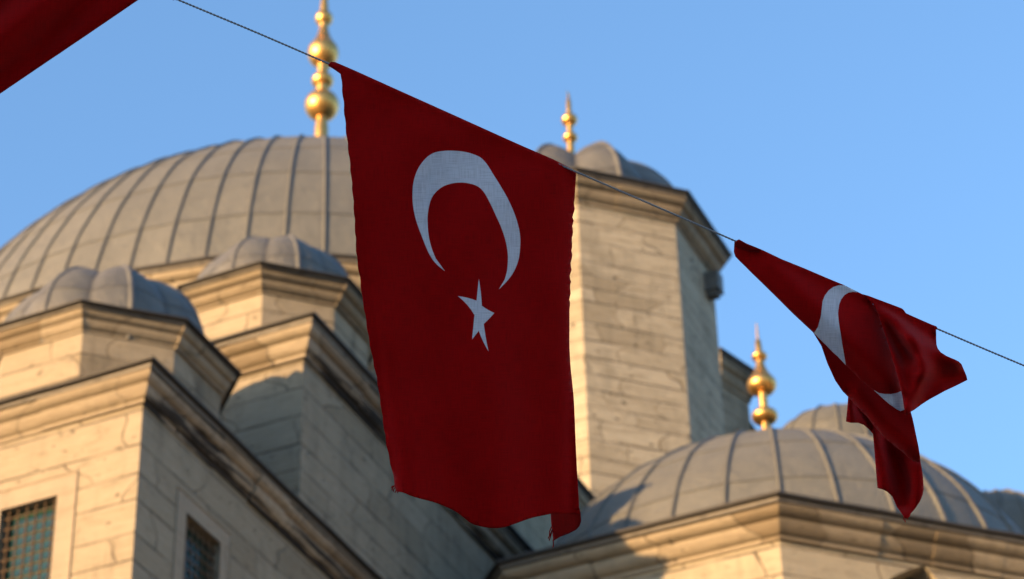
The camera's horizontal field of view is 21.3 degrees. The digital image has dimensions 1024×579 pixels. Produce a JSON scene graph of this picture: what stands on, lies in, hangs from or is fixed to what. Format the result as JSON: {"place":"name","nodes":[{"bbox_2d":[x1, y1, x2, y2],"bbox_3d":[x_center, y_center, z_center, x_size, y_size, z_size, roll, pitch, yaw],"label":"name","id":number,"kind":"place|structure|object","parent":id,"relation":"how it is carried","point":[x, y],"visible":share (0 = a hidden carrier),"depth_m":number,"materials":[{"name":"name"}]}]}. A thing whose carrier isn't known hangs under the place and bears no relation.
{"place":"outdoors","nodes":[
{"label":"outdoors","id":0,"kind":"place"},
{"bbox_2d":[0,0,1023,492],"label":"sky","id":1,"kind":"structure","parent":0,"point":[873,148],"materials":[{"name":"blue"}]},
{"bbox_2d":[178,0,1023,365],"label":"rope","id":2,"kind":"object","parent":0,"point":[560,164],"visible":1,"depth_m":6.07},
{"bbox_2d":[0,0,137,93],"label":"flag","id":3,"kind":"object","parent":2,"relation":"hanging from","point":[35,34],"visible":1,"depth_m":5.82,"materials":[{"name":"red fabric"}]},
{"bbox_2d":[328,62,580,547],"bbox_3d":[-0.111,0.024,5.896,0.760,0.927,0.362,23,-42,-30],"label":"flag","id":4,"kind":"object","parent":2,"relation":"hanging from","point":[463,231],"visible":1,"depth_m":5.89,"materials":[{"name":"red fabric"}]},
{"bbox_2d":[734,240,966,521],"bbox_3d":[0.808,0.167,6.111,0.308,0.486,0.629,-26,-42,30],"label":"flag","id":5,"kind":"object","parent":2,"relation":"hanging from","point":[891,367],"visible":1,"depth_m":6.12,"materials":[{"name":"red fabric"}]},
{"label":"ground","id":6,"kind":"structure","parent":0,"visible":0},
{"bbox_2d":[0,0,1023,578],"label":"mosque","id":7,"kind":"structure","parent":6,"relation":"on","point":[188,384],"depth_m":38.84,"materials":[{"name":"stone"}]},
{"bbox_2d":[0,470,77,578],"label":"window","id":8,"kind":"structure","parent":7,"relation":"in","point":[38,541],"depth_m":31.71,"materials":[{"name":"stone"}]},
{"bbox_2d":[172,486,231,578],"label":"window","id":9,"kind":"structure","parent":7,"relation":"in","point":[191,557],"depth_m":32.44,"materials":[{"name":"stone"}]},
{"bbox_2d":[484,323,1023,578],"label":"dome","id":10,"kind":"structure","parent":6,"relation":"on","point":[767,501],"depth_m":37.37,"materials":[{"name":"stone"}]}
]}

